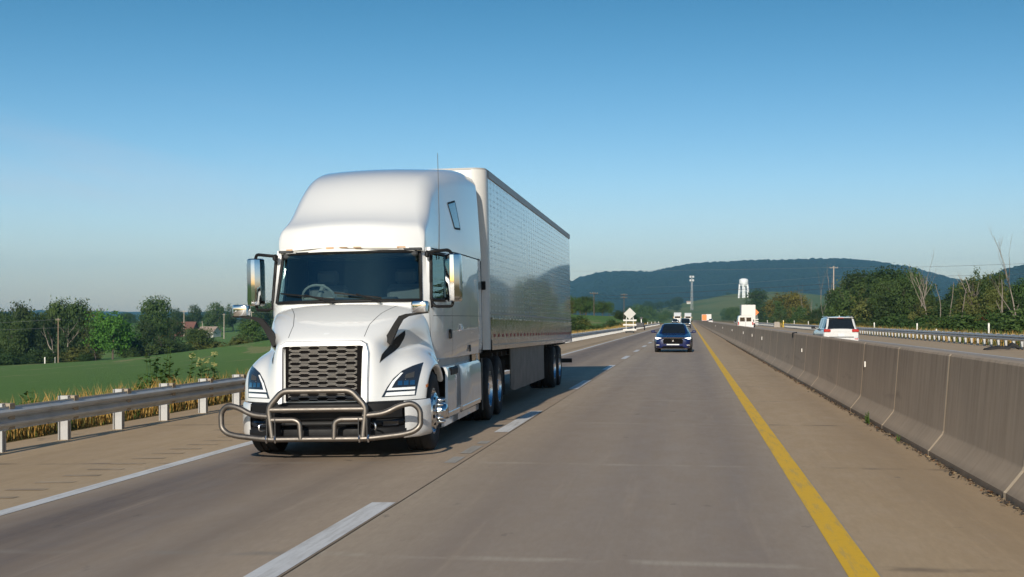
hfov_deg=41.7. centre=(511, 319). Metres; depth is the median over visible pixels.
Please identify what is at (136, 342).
broadleaf tree
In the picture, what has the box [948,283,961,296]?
thicket tree
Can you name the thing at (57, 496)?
edge line
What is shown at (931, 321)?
thicket shrub
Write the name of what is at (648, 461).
passing lane
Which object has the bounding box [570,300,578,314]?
scrub tree
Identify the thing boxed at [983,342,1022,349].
tyre fragment
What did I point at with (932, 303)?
thicket tree
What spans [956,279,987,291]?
thicket tree
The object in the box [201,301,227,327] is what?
broadleaf tree
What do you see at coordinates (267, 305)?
broadleaf tree
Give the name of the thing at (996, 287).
thicket tree
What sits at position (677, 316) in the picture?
semi truck
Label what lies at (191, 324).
barn
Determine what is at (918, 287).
dead tree
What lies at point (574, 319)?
roadside bush
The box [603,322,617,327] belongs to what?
roadside bush
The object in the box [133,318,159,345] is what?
broadleaf tree
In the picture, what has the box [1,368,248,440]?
dry grass
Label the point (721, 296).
overhead wire
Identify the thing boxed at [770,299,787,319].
thicket tree
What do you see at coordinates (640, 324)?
light trailer
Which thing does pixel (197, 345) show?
field bush
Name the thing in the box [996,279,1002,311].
dead tree
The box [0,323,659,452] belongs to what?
guardrail
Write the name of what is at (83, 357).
field bush
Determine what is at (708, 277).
hills
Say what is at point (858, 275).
thicket tree
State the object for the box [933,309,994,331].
thicket shrub
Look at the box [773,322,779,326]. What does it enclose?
concrete block
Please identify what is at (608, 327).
dry grass
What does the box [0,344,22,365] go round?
field bush
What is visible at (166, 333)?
broadleaf tree
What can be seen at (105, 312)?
hills
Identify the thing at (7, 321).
broadleaf tree
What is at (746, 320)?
van
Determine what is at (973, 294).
dead tree
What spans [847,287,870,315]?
thicket tree
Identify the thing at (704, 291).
overhead wire
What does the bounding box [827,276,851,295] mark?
thicket tree
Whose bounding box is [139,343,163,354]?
field bush
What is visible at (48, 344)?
bare trunk
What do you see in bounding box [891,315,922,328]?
thicket shrub
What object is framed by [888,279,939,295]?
thicket tree
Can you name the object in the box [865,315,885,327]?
thicket shrub
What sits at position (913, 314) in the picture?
thicket tree
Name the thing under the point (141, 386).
tall weed
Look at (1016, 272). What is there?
hills
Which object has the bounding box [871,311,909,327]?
thicket shrub
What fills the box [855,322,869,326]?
thicket shrub
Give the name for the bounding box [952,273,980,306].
thicket tree
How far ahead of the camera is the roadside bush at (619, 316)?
331.42 m
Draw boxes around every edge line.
[0,327,659,515]
[691,322,879,576]
[733,324,1020,358]
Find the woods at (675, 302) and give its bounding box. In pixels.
[626,292,731,311]
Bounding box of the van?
[734,315,753,326]
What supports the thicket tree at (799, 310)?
on the ground at (105, 371)
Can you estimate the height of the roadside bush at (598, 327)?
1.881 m
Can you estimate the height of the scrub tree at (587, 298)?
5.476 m
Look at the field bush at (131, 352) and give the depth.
277.17 m
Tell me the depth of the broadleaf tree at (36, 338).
289.30 m
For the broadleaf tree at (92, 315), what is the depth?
299.56 m
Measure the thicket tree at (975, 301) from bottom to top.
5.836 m
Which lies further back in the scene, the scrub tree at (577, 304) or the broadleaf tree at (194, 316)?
the broadleaf tree at (194, 316)
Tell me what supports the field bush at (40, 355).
on the ground at (105, 371)
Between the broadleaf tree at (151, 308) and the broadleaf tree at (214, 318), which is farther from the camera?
the broadleaf tree at (214, 318)
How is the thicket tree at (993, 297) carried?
on the ground at (105, 371)
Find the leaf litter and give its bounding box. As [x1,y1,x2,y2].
[726,340,1023,514]
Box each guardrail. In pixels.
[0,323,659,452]
[734,321,773,326]
[784,324,1023,348]
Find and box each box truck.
[701,314,706,320]
[740,305,755,326]
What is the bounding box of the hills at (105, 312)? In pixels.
[0,310,272,319]
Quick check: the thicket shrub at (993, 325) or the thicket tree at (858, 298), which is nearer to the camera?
the thicket shrub at (993, 325)
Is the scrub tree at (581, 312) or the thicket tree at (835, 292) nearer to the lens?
the thicket tree at (835, 292)
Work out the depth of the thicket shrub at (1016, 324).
95.83 m
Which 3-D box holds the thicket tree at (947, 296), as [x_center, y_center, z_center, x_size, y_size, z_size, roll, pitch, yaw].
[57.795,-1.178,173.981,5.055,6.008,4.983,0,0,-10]
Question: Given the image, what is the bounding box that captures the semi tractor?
[218,153,504,451]
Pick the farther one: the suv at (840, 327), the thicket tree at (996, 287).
the thicket tree at (996, 287)
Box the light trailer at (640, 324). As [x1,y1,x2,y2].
[635,317,644,329]
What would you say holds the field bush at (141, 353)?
on the ground at (105, 371)
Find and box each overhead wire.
[594,283,832,295]
[594,287,832,298]
[654,264,1002,270]
[672,274,1001,286]
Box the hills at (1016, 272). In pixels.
[934,264,1023,300]
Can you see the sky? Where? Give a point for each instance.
(148, 148)
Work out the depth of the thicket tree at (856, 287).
257.35 m
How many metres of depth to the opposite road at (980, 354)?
70.90 m
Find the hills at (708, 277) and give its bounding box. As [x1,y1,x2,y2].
[570,258,960,315]
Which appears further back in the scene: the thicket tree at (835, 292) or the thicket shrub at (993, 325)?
the thicket tree at (835, 292)
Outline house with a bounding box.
[198,326,221,336]
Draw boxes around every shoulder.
[0,322,671,509]
[692,322,1023,576]
[717,322,1023,358]
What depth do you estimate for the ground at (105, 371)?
154.23 m
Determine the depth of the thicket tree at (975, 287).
155.75 m
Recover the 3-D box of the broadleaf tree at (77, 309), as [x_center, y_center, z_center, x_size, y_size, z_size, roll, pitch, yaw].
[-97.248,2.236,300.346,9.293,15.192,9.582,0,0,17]
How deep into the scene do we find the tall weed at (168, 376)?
28.71 m
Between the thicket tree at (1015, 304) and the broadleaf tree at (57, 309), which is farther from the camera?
the broadleaf tree at (57, 309)
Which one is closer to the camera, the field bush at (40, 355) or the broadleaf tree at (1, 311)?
the field bush at (40, 355)
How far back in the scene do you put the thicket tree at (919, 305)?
181.77 m
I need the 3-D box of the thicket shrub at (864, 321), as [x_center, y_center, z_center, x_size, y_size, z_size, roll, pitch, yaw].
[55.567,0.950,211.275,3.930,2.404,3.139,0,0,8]
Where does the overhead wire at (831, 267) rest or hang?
attached to the utility pole
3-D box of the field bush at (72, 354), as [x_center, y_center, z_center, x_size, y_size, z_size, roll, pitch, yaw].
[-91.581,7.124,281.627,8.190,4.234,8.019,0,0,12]
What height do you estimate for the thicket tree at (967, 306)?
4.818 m
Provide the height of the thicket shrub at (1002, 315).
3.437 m
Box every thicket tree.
[744,288,769,306]
[756,306,764,317]
[760,292,789,318]
[762,309,776,319]
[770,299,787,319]
[782,290,811,317]
[782,309,788,318]
[789,305,806,317]
[807,309,823,317]
[810,310,822,320]
[817,304,828,317]
[821,281,861,316]
[823,286,846,315]
[824,281,862,316]
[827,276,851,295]
[839,268,872,297]
[845,293,874,322]
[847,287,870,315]
[850,276,870,296]
[852,288,896,320]
[857,262,906,300]
[867,274,896,318]
[871,278,919,319]
[883,278,921,316]
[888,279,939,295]
[893,264,929,313]
[897,291,926,317]
[906,298,938,320]
[915,300,927,315]
[919,300,942,316]
[923,294,940,303]
[924,299,955,318]
[939,287,962,305]
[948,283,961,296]
[949,287,990,313]
[951,296,991,321]
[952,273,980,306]
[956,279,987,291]
[959,271,1013,304]
[970,266,1008,306]
[975,281,1008,305]
[982,285,1010,318]
[1005,276,1023,312]
[1007,297,1023,317]
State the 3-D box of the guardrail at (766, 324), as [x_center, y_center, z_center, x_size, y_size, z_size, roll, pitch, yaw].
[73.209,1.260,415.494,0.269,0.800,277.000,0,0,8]
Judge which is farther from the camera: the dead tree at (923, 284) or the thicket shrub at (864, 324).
the thicket shrub at (864, 324)
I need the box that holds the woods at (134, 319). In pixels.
[107,310,273,328]
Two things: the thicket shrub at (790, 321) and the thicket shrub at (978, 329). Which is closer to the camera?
the thicket shrub at (978, 329)
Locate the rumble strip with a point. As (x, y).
(122, 463)
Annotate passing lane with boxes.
[283,323,882,576]
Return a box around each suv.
[679,318,691,327]
[811,315,858,340]
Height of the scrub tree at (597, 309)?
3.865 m
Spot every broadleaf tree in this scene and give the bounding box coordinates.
[0,307,8,327]
[0,312,26,351]
[0,317,32,356]
[4,299,42,354]
[25,310,54,352]
[36,296,71,348]
[53,315,87,361]
[55,297,92,347]
[79,308,109,350]
[83,320,105,360]
[117,330,143,350]
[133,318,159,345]
[136,295,173,344]
[141,334,183,355]
[155,317,172,340]
[168,307,188,321]
[168,315,185,342]
[183,326,192,341]
[184,326,216,350]
[186,304,202,325]
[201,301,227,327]
[224,302,237,330]
[236,319,266,342]
[243,304,266,330]
[263,301,273,328]
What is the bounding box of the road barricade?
[623,308,635,332]
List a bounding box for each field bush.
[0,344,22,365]
[19,348,45,363]
[24,350,57,363]
[38,349,76,362]
[59,345,93,361]
[74,352,93,360]
[85,350,104,359]
[114,346,140,358]
[130,348,151,356]
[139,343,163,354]
[172,336,191,350]
[183,337,227,349]
[226,331,253,345]
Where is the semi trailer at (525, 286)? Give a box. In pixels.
[437,168,571,389]
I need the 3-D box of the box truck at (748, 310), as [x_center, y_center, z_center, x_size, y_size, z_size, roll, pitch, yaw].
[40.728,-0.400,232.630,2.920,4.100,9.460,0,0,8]
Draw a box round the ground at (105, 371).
[0,292,994,442]
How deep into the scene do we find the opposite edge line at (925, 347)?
73.06 m
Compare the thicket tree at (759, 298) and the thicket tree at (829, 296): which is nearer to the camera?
the thicket tree at (829, 296)
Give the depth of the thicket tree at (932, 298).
199.13 m
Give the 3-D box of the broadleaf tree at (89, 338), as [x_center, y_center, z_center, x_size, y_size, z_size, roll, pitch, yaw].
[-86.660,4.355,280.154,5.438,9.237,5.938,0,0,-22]
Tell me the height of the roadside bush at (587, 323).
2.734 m
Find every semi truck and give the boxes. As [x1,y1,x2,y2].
[673,313,681,322]
[685,313,690,321]
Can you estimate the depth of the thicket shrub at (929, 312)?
154.78 m
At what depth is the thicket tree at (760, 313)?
572.82 m
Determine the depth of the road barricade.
169.95 m
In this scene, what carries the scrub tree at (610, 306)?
on the ground at (105, 371)
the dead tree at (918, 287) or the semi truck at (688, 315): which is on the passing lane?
the semi truck at (688, 315)
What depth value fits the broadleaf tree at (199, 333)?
284.72 m
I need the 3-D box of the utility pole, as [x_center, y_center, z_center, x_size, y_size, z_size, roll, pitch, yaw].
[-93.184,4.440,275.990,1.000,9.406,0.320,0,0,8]
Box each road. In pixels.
[0,327,660,576]
[715,322,1023,361]
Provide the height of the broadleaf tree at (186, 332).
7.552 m
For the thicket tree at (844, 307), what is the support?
on the ground at (105, 371)
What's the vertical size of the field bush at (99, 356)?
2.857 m
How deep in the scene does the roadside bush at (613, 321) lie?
228.91 m
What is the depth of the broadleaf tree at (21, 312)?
294.78 m
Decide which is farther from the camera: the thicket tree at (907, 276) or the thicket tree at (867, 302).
the thicket tree at (867, 302)
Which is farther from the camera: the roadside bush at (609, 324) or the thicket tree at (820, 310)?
the thicket tree at (820, 310)
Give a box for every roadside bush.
[571,314,589,324]
[571,321,585,331]
[572,318,592,326]
[574,322,592,330]
[592,324,606,329]
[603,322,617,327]
[605,319,620,325]
[610,310,632,319]
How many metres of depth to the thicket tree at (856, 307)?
224.87 m
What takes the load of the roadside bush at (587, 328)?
on the ground at (105, 371)
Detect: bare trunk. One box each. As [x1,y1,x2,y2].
[42,329,55,356]
[62,322,77,359]
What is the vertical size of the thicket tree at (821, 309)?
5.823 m
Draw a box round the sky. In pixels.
[0,0,1023,311]
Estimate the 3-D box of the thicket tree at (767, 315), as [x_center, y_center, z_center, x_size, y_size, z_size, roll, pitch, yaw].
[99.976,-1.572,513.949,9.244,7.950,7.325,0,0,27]
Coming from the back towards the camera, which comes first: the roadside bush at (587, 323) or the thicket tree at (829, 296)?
the thicket tree at (829, 296)
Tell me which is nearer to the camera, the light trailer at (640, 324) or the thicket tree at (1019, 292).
the thicket tree at (1019, 292)
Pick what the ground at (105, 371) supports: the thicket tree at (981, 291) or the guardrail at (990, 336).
the thicket tree at (981, 291)
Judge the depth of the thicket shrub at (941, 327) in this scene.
122.03 m
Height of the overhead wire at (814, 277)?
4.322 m
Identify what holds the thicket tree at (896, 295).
on the ground at (105, 371)
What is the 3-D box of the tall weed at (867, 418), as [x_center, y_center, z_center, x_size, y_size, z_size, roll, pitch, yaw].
[5.616,1.569,21.199,0.107,0.226,0.218,0,0,-4]
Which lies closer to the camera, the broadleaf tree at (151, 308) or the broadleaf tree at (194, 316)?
the broadleaf tree at (151, 308)
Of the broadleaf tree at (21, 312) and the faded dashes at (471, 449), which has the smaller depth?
the faded dashes at (471, 449)
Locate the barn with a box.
[174,322,198,336]
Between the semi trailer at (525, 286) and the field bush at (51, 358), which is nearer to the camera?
the semi trailer at (525, 286)
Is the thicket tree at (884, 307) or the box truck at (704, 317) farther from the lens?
the box truck at (704, 317)
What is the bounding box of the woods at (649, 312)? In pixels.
[625,303,739,322]
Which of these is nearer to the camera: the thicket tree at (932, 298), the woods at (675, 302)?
the thicket tree at (932, 298)
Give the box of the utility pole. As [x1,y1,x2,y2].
[58,318,58,362]
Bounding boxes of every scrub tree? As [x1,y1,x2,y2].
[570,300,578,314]
[572,298,586,313]
[577,296,596,314]
[578,299,587,314]
[586,300,603,315]
[596,300,609,315]
[605,301,614,315]
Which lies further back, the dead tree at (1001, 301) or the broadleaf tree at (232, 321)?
the broadleaf tree at (232, 321)
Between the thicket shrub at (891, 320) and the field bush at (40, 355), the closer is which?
the thicket shrub at (891, 320)
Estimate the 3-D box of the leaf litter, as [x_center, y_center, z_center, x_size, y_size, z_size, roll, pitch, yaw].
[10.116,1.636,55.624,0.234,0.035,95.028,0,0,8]
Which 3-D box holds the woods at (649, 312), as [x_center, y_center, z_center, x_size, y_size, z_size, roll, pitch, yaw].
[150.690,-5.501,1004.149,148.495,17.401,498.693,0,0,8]
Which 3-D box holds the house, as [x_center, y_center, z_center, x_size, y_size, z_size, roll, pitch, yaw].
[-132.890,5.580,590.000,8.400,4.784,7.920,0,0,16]
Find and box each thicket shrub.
[785,316,794,323]
[791,310,809,323]
[793,318,819,324]
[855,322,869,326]
[856,318,867,323]
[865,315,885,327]
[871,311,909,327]
[877,313,912,328]
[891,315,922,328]
[894,312,941,329]
[913,306,939,322]
[914,324,932,329]
[920,317,943,327]
[927,320,942,328]
[930,313,956,330]
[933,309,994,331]
[966,326,991,332]
[973,306,1012,323]
[979,320,1009,332]
[982,303,1023,334]
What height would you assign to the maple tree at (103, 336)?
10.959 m
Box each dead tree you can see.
[908,261,927,310]
[916,247,934,315]
[957,271,978,297]
[989,228,1015,314]
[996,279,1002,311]
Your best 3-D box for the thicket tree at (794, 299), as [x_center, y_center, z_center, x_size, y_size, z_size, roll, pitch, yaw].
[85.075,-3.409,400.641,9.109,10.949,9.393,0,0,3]
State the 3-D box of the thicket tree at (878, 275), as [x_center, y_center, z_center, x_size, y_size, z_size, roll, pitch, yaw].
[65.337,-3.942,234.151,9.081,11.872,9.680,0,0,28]
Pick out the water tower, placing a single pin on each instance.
(743, 283)
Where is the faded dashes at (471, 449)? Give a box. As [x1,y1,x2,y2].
[444,441,489,462]
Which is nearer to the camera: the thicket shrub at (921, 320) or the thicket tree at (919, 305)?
the thicket shrub at (921, 320)
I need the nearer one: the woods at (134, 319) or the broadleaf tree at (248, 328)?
the broadleaf tree at (248, 328)
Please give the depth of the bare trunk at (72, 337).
281.36 m
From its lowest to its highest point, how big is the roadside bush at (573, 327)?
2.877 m
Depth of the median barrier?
17.30 m
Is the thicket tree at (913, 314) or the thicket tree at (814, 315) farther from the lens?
the thicket tree at (814, 315)
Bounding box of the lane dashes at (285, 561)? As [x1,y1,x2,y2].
[243,342,651,576]
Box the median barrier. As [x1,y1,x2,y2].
[693,320,1023,508]
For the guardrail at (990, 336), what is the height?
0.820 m
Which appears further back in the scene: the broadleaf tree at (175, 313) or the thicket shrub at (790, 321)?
the broadleaf tree at (175, 313)
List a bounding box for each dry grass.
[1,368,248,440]
[571,320,645,332]
[780,323,1023,345]
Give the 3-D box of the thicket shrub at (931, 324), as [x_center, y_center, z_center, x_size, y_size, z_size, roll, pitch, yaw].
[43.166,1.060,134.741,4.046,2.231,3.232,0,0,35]
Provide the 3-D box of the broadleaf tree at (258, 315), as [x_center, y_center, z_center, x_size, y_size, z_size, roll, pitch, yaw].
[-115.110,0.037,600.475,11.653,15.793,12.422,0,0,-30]
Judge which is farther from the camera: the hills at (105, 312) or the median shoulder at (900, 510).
the hills at (105, 312)
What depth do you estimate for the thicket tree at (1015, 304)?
122.16 m
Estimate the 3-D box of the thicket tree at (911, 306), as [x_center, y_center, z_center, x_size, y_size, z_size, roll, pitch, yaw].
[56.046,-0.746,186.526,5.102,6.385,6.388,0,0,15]
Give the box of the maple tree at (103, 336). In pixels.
[81,309,141,358]
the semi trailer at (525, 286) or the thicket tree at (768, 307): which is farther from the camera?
the thicket tree at (768, 307)
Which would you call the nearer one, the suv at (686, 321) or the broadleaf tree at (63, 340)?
the suv at (686, 321)
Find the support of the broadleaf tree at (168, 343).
on the ground at (105, 371)
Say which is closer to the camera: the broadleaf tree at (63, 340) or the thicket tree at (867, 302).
the thicket tree at (867, 302)
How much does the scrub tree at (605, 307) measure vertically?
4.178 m
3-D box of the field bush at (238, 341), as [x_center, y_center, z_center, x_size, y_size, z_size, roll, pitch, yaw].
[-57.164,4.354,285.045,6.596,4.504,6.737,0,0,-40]
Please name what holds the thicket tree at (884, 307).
on the ground at (105, 371)
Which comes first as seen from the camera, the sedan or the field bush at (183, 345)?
the sedan
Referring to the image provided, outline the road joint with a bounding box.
[282,347,644,576]
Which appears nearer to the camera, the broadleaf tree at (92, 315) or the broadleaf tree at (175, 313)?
the broadleaf tree at (92, 315)
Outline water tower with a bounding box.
[738,278,748,297]
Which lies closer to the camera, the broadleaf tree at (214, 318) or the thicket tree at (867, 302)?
the thicket tree at (867, 302)
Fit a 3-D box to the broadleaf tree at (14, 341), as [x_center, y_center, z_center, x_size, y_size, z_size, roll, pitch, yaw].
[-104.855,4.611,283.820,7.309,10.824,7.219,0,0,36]
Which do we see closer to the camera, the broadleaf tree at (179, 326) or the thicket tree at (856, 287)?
the thicket tree at (856, 287)
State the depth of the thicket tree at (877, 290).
215.32 m
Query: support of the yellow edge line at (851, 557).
on the passing lane
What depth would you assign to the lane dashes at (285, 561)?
10.25 m
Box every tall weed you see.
[19,387,42,431]
[131,368,156,389]
[143,345,195,387]
[182,352,219,383]
[865,411,869,423]
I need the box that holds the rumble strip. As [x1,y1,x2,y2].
[0,339,610,497]
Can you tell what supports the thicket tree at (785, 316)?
on the ground at (105, 371)
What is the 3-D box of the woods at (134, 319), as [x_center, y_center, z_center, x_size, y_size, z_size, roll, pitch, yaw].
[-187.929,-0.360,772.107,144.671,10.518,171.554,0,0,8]
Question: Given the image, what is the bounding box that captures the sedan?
[651,323,695,351]
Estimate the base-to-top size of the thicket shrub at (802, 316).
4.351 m
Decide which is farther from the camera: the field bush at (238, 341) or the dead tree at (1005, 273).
the field bush at (238, 341)
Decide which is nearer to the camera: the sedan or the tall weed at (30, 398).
the tall weed at (30, 398)
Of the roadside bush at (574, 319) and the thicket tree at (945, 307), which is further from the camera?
the roadside bush at (574, 319)
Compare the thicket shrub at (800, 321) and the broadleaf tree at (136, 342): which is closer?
the broadleaf tree at (136, 342)
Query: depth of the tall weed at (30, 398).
21.31 m
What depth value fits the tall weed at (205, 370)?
30.02 m
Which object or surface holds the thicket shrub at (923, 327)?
on the ground at (105, 371)
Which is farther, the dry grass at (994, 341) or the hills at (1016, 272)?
the hills at (1016, 272)
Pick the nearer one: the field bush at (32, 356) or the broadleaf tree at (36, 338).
the field bush at (32, 356)
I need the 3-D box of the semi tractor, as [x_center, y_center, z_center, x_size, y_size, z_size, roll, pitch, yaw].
[-1.865,-0.326,20.049,2.900,4.043,8.681,-1,0,6]

